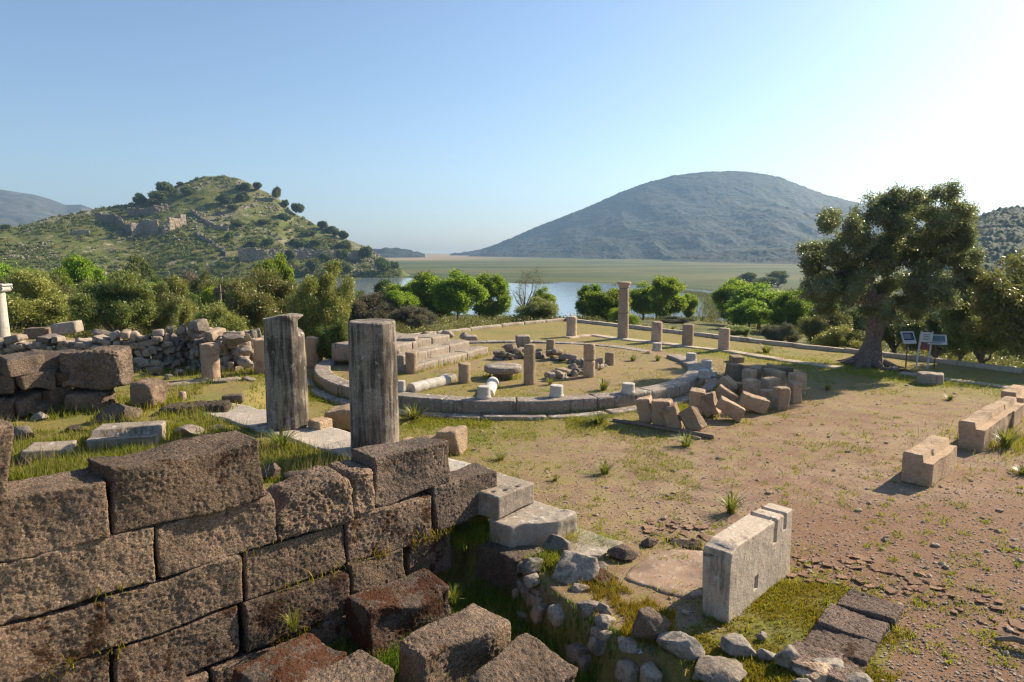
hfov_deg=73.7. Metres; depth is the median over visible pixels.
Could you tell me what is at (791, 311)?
green tree
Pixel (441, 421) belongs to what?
ring grass
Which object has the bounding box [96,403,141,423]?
rock
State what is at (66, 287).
tree
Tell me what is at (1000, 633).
terracotta shard
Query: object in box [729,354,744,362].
stone block
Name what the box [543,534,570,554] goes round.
rock
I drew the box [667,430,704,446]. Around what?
grass tuft
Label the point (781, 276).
dark tree
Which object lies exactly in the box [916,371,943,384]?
stone block
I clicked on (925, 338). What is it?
information sign
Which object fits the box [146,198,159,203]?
hill tree
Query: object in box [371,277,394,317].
dark tree
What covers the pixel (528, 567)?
rock
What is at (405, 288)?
green tree
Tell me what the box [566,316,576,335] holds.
column
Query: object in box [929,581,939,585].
terracotta shard
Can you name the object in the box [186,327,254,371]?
rubble wall
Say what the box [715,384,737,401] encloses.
stone block
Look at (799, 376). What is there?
stone block
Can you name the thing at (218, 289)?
utility pole
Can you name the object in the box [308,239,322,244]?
hill tree
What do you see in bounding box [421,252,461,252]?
sea
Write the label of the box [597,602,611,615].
rock
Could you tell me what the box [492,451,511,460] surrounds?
grass tuft
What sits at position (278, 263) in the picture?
green tree
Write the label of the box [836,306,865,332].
tree
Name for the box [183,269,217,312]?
tree
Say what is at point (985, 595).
terracotta shard
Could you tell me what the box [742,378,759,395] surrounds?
stone block
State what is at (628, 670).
rubble wall
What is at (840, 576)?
terracotta shard
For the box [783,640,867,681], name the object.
rock
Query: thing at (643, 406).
stone block
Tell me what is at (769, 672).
ground cover
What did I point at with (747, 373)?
stone block
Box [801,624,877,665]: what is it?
stone block
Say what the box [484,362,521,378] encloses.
stone table
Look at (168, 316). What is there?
olive tree
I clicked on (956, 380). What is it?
foundation strip
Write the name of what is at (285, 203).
hill tree
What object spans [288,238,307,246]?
hill tree
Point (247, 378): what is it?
rock
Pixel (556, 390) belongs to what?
column stub
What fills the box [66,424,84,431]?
rock
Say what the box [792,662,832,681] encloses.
rock
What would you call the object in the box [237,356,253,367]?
rock
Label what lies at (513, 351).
rubble
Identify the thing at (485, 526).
step weeds
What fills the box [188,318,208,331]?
rock
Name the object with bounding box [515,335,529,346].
stone block
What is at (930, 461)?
bench block
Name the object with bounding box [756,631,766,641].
rock
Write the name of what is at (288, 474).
rock
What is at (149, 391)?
stone block
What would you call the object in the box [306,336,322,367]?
column
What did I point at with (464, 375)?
column
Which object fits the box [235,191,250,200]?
hill tree
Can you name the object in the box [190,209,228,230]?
ruined wall
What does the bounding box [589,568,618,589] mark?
stone block
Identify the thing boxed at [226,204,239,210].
hill tree
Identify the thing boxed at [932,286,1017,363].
olive tree
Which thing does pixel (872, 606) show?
stone block
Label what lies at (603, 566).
rock
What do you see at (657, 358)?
grass tuft
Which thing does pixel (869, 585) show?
terracotta shard
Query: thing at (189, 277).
shrub
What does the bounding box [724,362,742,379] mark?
stone block
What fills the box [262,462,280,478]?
rock
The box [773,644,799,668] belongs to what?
rock
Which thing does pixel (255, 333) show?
rubble wall
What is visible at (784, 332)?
shrub
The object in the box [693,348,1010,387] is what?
thin grass
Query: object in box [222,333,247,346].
rock
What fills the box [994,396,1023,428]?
bench block
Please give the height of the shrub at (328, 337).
2.130 m
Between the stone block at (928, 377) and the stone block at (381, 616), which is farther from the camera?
the stone block at (928, 377)
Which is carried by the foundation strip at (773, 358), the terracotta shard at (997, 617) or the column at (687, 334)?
the column at (687, 334)
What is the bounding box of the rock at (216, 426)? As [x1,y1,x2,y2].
[204,424,226,430]
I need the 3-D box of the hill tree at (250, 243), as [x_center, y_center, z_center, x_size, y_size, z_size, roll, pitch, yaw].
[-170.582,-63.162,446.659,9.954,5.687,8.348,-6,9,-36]
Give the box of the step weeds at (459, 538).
[444,523,490,551]
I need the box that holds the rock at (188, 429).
[174,424,203,435]
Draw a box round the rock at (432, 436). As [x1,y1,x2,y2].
[418,434,435,438]
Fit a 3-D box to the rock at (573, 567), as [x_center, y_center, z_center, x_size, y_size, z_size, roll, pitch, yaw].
[0.813,2.928,8.856,0.634,0.396,0.529,0,8,0]
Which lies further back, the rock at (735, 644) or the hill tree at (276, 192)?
the hill tree at (276, 192)
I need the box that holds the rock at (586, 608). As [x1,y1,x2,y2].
[576,600,598,617]
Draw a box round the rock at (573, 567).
[551,550,598,584]
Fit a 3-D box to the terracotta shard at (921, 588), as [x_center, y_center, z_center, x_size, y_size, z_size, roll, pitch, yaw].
[5.122,3.084,8.456,0.168,0.012,0.170,-2,20,19]
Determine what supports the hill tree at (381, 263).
on the hill at (106, 244)
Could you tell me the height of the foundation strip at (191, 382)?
0.234 m
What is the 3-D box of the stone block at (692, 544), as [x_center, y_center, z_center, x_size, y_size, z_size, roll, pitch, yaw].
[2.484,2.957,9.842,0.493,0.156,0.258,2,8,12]
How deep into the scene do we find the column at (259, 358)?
19.52 m
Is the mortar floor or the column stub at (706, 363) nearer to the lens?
the mortar floor
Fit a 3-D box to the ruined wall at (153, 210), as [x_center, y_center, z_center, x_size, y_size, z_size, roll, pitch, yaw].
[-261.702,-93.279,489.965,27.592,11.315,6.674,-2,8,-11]
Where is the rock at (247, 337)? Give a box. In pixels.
[244,334,251,340]
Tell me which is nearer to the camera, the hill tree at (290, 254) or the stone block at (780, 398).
the stone block at (780, 398)
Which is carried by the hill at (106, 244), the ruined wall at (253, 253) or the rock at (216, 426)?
the ruined wall at (253, 253)
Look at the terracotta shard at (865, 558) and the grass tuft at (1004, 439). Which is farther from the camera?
the grass tuft at (1004, 439)
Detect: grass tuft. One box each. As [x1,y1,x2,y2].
[258,427,301,448]
[275,605,306,632]
[399,402,434,419]
[448,583,465,603]
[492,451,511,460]
[545,377,557,384]
[548,474,562,480]
[582,410,615,423]
[590,459,619,474]
[594,377,613,390]
[628,355,639,360]
[652,354,661,360]
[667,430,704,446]
[708,491,751,514]
[754,343,773,352]
[823,383,833,389]
[944,394,957,399]
[989,425,1022,448]
[1007,463,1023,475]
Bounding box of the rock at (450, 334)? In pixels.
[440,330,453,337]
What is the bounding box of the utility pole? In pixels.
[213,285,225,301]
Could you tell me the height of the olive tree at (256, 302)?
5.364 m
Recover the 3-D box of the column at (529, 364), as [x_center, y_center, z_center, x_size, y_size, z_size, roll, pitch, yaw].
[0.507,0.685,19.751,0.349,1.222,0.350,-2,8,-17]
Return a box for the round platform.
[307,340,717,420]
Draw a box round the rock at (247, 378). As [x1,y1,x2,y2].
[242,376,255,380]
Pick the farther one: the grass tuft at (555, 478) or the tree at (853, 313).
the tree at (853, 313)
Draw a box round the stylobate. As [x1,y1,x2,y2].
[202,403,471,470]
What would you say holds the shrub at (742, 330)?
on the ground at (855, 401)
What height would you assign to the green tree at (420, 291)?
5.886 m
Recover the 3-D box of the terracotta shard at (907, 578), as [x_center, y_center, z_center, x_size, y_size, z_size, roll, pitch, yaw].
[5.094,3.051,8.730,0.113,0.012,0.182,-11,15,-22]
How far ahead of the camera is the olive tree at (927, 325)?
33.19 m
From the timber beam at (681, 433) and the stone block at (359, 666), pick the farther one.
the timber beam at (681, 433)
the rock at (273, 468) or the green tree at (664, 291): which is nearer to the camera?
the rock at (273, 468)
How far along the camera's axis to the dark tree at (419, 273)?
149.09 m
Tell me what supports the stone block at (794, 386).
on the ground at (855, 401)
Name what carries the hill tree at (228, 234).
on the hill at (106, 244)
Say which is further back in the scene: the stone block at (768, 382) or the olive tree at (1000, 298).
the olive tree at (1000, 298)
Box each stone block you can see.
[21,440,76,459]
[23,327,51,339]
[50,320,83,334]
[59,345,133,389]
[64,387,117,411]
[85,421,165,450]
[130,377,169,406]
[158,400,230,415]
[166,673,186,681]
[222,393,243,402]
[231,633,346,681]
[302,650,394,681]
[308,416,331,429]
[324,403,349,429]
[345,568,451,658]
[397,336,417,340]
[399,603,510,681]
[436,425,466,455]
[437,373,456,381]
[464,335,477,340]
[467,633,577,681]
[476,537,539,595]
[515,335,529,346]
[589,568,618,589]
[635,395,651,422]
[651,398,672,426]
[662,402,681,428]
[668,538,701,549]
[678,406,707,430]
[688,387,705,414]
[700,391,720,416]
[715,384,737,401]
[715,395,744,422]
[716,375,738,392]
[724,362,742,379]
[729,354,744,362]
[735,382,742,394]
[738,391,769,414]
[742,368,756,380]
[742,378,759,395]
[747,365,761,379]
[759,389,772,405]
[760,377,780,388]
[763,368,775,376]
[767,363,793,375]
[771,370,785,385]
[771,386,790,410]
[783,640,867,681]
[786,380,801,403]
[788,371,806,394]
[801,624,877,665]
[816,603,889,643]
[836,588,902,627]
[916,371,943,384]
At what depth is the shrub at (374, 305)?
59.64 m
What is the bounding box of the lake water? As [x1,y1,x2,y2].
[294,277,724,320]
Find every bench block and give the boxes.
[901,435,956,487]
[958,410,1001,451]
[980,403,1013,435]
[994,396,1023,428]
[1001,384,1023,402]
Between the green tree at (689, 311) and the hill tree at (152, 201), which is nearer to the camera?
the green tree at (689, 311)
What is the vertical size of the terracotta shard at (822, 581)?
0.012 m
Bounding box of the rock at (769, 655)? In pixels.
[758,648,775,661]
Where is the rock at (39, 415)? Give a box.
[31,411,48,420]
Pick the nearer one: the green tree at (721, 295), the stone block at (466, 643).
the stone block at (466, 643)
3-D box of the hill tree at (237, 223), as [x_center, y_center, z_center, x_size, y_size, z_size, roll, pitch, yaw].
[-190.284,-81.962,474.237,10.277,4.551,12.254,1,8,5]
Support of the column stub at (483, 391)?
on the round platform
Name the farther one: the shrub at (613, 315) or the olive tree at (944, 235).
the shrub at (613, 315)
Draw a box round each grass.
[0,364,349,482]
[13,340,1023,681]
[207,367,753,448]
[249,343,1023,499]
[325,541,702,681]
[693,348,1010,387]
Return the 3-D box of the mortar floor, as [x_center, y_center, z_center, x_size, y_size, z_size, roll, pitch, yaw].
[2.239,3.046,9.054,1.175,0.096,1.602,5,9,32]
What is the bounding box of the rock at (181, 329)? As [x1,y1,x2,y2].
[177,324,186,335]
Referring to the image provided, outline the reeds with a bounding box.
[295,277,724,319]
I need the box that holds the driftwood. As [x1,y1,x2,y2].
[995,635,1023,644]
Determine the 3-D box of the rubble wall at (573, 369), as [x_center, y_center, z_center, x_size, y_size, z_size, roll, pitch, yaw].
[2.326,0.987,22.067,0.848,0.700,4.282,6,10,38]
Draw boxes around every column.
[0,284,12,338]
[200,342,220,379]
[253,337,264,373]
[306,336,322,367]
[405,351,416,373]
[458,362,470,383]
[524,344,535,384]
[546,339,554,356]
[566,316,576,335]
[583,343,594,377]
[605,351,614,365]
[617,282,630,338]
[651,321,661,341]
[682,324,693,345]
[718,328,729,349]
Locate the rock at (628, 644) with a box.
[617,633,642,653]
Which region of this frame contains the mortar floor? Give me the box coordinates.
[624,550,702,599]
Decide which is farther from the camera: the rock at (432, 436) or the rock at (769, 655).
the rock at (432, 436)
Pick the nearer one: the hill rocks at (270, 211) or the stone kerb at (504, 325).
the stone kerb at (504, 325)
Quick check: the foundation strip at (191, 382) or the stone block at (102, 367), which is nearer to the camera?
the stone block at (102, 367)
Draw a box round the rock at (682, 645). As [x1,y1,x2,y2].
[656,631,704,661]
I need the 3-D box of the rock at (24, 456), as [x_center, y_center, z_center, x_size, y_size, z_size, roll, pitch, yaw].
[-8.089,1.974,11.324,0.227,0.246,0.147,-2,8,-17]
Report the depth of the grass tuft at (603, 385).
18.89 m
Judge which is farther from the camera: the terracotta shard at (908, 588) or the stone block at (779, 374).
the stone block at (779, 374)
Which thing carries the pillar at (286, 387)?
on the stylobate
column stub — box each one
[398,380,405,391]
[477,385,490,399]
[549,384,563,397]
[621,382,634,394]
[652,342,661,351]
[685,352,696,360]
[697,369,710,378]
[701,359,712,370]
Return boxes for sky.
[0,0,1023,251]
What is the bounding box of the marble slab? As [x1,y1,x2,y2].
[702,503,791,622]
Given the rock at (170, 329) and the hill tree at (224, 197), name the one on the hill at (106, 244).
the hill tree at (224, 197)
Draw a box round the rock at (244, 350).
[234,345,251,355]
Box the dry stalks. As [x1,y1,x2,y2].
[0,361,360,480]
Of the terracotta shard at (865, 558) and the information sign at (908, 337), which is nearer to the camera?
the terracotta shard at (865, 558)
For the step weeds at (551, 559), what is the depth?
9.06 m
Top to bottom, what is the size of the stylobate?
0.332 m
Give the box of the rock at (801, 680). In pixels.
[791,678,811,681]
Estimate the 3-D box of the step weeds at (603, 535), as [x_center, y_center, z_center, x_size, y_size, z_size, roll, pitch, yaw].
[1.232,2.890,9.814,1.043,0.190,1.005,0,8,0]
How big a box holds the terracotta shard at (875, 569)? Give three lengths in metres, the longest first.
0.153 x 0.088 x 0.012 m
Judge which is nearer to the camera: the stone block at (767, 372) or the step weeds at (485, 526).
the step weeds at (485, 526)
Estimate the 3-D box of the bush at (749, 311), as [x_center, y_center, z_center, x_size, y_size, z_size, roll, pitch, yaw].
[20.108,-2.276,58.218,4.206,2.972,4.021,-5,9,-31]
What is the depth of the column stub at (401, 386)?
18.42 m
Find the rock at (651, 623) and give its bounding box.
[632,606,671,641]
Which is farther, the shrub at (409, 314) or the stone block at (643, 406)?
the shrub at (409, 314)
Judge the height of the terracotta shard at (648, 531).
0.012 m
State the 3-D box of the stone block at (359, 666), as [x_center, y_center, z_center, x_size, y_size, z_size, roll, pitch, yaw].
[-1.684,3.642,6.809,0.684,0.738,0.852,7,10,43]
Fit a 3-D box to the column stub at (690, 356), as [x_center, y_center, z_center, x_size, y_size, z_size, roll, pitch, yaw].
[6.333,0.571,24.122,0.398,0.295,0.401,0,8,0]
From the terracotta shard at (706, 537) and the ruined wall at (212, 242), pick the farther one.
the ruined wall at (212, 242)
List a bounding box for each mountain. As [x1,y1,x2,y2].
[0,189,91,226]
[450,170,925,263]
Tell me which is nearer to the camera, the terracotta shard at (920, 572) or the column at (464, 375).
the terracotta shard at (920, 572)
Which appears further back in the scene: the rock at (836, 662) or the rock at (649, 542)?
the rock at (649, 542)
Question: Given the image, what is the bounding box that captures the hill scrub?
[0,175,402,279]
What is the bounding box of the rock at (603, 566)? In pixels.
[598,561,608,570]
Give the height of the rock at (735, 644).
0.211 m
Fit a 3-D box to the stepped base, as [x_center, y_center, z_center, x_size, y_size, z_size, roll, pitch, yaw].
[-3.601,0.343,24.786,3.655,0.994,4.812,4,9,27]
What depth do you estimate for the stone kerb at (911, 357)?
28.60 m
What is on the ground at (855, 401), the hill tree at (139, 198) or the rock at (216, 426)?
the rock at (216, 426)
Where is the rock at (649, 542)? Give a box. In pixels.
[641,537,656,546]
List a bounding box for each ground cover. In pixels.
[521,540,679,645]
[688,554,919,681]
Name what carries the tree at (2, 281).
on the ground at (855, 401)
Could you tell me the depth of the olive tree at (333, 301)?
32.52 m
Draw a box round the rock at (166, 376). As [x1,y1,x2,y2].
[164,374,172,379]
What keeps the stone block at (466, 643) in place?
on the ground at (855, 401)
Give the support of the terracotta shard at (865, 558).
on the ground at (855, 401)
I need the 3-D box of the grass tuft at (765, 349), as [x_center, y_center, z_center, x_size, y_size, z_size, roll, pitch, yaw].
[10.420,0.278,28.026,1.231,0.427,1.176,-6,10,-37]
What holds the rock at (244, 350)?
on the rock at (245, 362)
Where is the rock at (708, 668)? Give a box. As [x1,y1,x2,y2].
[692,655,747,681]
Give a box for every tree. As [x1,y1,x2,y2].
[0,224,10,229]
[0,260,36,276]
[0,272,13,279]
[0,273,21,332]
[5,266,76,327]
[48,274,74,293]
[49,266,76,288]
[60,253,108,322]
[64,267,159,333]
[108,252,159,278]
[132,192,146,204]
[138,281,185,335]
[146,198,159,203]
[147,190,170,199]
[148,274,169,284]
[154,181,175,193]
[158,272,198,325]
[159,288,203,327]
[162,275,176,281]
[179,186,196,194]
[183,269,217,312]
[195,284,218,309]
[212,275,241,289]
[212,277,233,311]
[215,192,231,203]
[224,231,233,238]
[225,263,300,335]
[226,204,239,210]
[230,220,245,225]
[235,182,250,189]
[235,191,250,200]
[241,269,251,283]
[244,240,258,247]
[253,182,261,189]
[254,250,296,292]
[257,219,270,223]
[262,238,274,245]
[271,185,280,198]
[279,213,291,219]
[281,199,288,206]
[283,258,358,347]
[284,248,295,259]
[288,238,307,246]
[291,203,305,212]
[303,230,317,234]
[305,257,321,271]
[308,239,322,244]
[317,220,328,228]
[318,252,332,259]
[324,226,338,231]
[332,228,339,235]
[334,240,352,248]
[336,249,348,258]
[337,259,351,273]
[338,230,348,238]
[351,289,364,300]
[359,245,372,258]
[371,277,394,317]
[373,256,391,270]
[385,278,423,301]
[386,287,419,322]
[390,261,399,268]
[406,271,453,322]
[412,270,438,281]
[427,268,489,319]
[472,271,512,319]
[510,263,544,306]
[530,286,556,302]
[574,282,603,318]
[580,287,631,320]
[629,280,654,319]
[645,275,688,318]
[681,293,699,317]
[710,276,755,325]
[724,280,785,328]
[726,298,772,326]
[735,272,757,283]
[751,276,778,289]
[765,270,789,286]
[765,289,814,329]
[793,178,990,369]
[804,303,846,317]
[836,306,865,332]
[855,291,921,352]
[890,307,976,357]
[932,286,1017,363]
[940,348,970,360]
[954,248,1023,361]
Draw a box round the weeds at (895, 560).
[345,349,1023,667]
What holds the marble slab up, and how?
on the ground at (855, 401)
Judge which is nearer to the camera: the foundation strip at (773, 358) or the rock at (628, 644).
the rock at (628, 644)
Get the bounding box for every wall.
[0,329,189,370]
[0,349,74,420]
[0,419,496,681]
[71,230,89,234]
[94,212,130,233]
[127,203,167,216]
[130,219,159,236]
[161,214,186,233]
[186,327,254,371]
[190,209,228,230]
[194,232,227,255]
[233,328,263,337]
[237,247,359,260]
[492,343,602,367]
[512,561,662,681]
[544,360,615,380]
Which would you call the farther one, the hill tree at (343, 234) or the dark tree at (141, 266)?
the hill tree at (343, 234)
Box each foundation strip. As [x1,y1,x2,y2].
[169,377,241,386]
[562,334,843,368]
[899,371,1007,387]
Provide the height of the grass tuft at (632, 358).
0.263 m
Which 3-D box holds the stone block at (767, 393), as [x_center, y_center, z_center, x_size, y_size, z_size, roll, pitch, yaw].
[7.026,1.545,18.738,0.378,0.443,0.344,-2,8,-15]
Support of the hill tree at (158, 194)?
on the hill at (106, 244)
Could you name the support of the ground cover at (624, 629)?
on the ground at (855, 401)
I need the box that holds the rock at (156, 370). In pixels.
[149,366,163,374]
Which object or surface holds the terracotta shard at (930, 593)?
on the ground at (855, 401)
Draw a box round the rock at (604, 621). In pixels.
[594,614,615,629]
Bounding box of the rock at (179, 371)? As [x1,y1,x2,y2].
[174,369,184,375]
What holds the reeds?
in the lake water
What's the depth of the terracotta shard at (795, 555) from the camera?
9.43 m
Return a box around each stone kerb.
[412,318,564,333]
[565,318,1023,373]
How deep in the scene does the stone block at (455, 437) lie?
14.15 m
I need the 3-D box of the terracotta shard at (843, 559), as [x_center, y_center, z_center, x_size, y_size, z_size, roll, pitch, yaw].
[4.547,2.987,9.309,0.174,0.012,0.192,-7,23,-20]
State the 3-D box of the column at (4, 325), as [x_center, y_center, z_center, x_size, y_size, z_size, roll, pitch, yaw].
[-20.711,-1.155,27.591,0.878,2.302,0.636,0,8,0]
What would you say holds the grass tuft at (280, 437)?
on the ground at (855, 401)
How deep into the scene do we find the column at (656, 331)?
30.93 m
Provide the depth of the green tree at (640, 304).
74.84 m
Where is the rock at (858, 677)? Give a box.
[845,672,873,681]
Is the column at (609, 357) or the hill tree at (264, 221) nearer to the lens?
the column at (609, 357)
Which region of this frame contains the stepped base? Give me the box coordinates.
[331,332,487,371]
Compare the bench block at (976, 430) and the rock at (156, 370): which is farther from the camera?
the rock at (156, 370)
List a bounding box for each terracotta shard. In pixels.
[643,525,652,529]
[643,529,653,532]
[671,519,680,523]
[680,530,687,535]
[700,534,710,541]
[787,573,797,577]
[790,553,800,557]
[796,570,807,576]
[816,577,828,583]
[835,573,847,578]
[840,556,849,562]
[849,565,863,568]
[856,560,866,564]
[859,556,873,561]
[863,584,874,587]
[870,565,880,571]
[881,569,893,573]
[882,586,898,593]
[903,586,913,590]
[904,576,916,580]
[908,580,921,584]
[909,585,918,590]
[917,594,931,601]
[918,570,926,577]
[918,585,934,595]
[924,590,933,596]
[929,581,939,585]
[929,585,941,589]
[982,593,994,596]
[989,615,1007,621]
[990,605,1005,610]
[992,630,1007,635]
[993,598,1003,603]
[994,625,1002,630]
[995,618,1011,627]
[1007,616,1023,627]
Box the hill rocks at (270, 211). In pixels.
[2,175,379,277]
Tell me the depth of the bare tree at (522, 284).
77.08 m
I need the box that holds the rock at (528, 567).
[521,557,542,576]
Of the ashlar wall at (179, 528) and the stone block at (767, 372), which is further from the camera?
the stone block at (767, 372)
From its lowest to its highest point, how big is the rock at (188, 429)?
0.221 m
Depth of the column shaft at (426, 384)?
19.07 m
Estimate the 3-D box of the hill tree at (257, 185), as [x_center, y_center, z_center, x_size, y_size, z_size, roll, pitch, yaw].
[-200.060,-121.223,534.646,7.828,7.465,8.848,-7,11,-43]
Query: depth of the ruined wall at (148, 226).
452.60 m
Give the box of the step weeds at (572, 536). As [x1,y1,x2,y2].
[562,522,589,545]
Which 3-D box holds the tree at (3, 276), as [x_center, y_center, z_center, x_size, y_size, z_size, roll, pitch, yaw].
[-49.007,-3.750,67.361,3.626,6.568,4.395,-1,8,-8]
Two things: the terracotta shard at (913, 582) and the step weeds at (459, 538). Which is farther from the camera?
the step weeds at (459, 538)
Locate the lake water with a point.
(564, 293)
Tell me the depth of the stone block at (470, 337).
26.46 m
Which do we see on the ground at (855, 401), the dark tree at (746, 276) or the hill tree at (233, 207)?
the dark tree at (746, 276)
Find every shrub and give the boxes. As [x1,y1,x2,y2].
[16,289,80,327]
[178,270,199,283]
[192,299,253,331]
[313,314,347,359]
[348,291,398,321]
[387,304,441,327]
[513,294,559,319]
[607,306,641,324]
[660,315,694,323]
[724,325,751,336]
[760,320,801,342]
[796,309,854,344]
[811,320,864,348]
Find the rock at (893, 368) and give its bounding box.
[887,366,898,371]
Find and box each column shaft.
[406,375,450,392]
[485,377,498,396]
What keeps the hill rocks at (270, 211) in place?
on the hill at (106, 244)
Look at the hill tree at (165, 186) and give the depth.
516.97 m
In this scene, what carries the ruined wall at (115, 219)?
on the hill at (106, 244)
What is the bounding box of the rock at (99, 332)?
[92,329,109,335]
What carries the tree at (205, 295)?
on the ground at (855, 401)
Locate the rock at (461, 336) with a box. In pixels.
[459,332,469,338]
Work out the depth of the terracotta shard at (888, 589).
8.47 m
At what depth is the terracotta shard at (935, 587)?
8.51 m
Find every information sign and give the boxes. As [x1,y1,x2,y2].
[900,331,916,367]
[915,331,933,368]
[928,334,947,368]
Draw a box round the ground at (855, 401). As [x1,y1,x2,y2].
[3,253,1023,681]
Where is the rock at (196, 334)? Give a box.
[187,331,205,337]
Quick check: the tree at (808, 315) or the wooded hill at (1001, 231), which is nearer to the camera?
the tree at (808, 315)
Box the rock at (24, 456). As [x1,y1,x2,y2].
[15,453,31,465]
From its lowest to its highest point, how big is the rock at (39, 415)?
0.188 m
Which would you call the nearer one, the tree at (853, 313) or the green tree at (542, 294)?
the tree at (853, 313)
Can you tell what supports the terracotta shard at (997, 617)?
on the ground at (855, 401)
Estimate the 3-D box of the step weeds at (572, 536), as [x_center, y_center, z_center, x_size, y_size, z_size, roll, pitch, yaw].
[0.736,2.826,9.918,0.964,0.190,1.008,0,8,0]
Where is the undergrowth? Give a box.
[9,304,1023,367]
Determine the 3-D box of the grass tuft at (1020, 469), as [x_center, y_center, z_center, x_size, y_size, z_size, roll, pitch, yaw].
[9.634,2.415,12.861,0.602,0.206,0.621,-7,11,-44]
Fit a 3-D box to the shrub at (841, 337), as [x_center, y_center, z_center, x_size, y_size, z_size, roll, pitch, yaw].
[17.021,0.074,34.977,2.986,2.328,3.224,7,10,42]
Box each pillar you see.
[263,313,308,430]
[348,319,399,449]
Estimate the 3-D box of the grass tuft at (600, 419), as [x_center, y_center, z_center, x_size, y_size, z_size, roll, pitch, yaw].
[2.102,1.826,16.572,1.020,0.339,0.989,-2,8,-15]
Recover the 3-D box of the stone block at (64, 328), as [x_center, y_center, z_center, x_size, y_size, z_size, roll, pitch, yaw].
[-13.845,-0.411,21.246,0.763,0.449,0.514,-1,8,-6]
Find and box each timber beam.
[612,418,714,438]
[680,432,700,439]
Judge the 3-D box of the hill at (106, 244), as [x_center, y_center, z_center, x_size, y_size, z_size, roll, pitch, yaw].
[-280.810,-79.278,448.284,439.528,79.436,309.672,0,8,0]
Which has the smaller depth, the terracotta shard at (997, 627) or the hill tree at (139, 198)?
the terracotta shard at (997, 627)
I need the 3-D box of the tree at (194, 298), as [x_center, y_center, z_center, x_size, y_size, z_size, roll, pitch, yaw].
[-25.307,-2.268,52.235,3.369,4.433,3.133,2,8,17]
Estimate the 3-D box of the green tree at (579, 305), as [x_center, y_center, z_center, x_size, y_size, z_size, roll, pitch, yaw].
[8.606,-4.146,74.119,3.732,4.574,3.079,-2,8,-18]
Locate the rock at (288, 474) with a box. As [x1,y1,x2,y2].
[283,470,301,478]
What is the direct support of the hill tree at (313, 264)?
on the hill at (106, 244)
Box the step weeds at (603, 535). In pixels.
[582,527,631,546]
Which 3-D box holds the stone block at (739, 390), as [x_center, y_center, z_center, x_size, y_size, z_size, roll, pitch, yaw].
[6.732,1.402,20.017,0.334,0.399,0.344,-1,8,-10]
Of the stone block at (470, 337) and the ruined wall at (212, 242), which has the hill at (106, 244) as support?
the ruined wall at (212, 242)
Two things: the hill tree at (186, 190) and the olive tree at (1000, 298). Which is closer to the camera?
the olive tree at (1000, 298)
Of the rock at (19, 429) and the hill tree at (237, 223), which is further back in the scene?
the hill tree at (237, 223)
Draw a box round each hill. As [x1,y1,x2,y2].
[0,176,408,279]
[372,247,424,257]
[899,205,1023,311]
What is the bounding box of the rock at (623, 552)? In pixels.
[607,544,637,559]
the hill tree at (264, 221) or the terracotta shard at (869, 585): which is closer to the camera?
the terracotta shard at (869, 585)
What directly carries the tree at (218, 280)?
on the ground at (855, 401)
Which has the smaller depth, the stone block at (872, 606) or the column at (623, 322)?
the stone block at (872, 606)
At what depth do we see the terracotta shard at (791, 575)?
8.87 m
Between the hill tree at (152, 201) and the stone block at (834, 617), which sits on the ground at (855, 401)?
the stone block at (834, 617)
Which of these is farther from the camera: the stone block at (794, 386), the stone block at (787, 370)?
the stone block at (787, 370)
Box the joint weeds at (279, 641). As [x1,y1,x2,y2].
[38,523,454,681]
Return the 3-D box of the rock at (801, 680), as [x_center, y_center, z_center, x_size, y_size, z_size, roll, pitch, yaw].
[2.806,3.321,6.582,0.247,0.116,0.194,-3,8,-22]
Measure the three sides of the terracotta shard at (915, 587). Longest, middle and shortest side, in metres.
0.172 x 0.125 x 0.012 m
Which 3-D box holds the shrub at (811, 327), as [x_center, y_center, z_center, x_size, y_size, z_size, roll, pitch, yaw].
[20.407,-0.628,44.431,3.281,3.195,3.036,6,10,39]
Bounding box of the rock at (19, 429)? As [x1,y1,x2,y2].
[14,425,34,440]
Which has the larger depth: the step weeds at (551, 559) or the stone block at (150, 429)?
the stone block at (150, 429)
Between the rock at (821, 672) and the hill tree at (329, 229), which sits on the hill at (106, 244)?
the hill tree at (329, 229)
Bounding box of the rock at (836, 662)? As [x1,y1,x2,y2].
[811,657,843,667]
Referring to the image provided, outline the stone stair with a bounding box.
[478,472,622,559]
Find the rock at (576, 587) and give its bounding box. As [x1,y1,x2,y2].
[570,583,589,592]
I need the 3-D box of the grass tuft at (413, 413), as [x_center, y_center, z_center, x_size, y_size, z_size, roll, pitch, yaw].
[-2.448,1.737,17.104,1.291,0.442,1.330,7,11,44]
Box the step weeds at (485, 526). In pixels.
[463,516,499,543]
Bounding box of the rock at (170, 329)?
[166,326,173,333]
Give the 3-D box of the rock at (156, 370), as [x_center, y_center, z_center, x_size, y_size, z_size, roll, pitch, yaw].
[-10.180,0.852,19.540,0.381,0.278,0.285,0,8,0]
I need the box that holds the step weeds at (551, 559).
[518,544,563,576]
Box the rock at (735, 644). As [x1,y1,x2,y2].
[719,633,756,657]
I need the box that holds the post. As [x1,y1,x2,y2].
[179,391,185,399]
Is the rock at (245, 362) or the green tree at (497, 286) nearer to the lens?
the rock at (245, 362)
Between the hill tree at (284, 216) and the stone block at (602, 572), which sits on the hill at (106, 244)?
the hill tree at (284, 216)

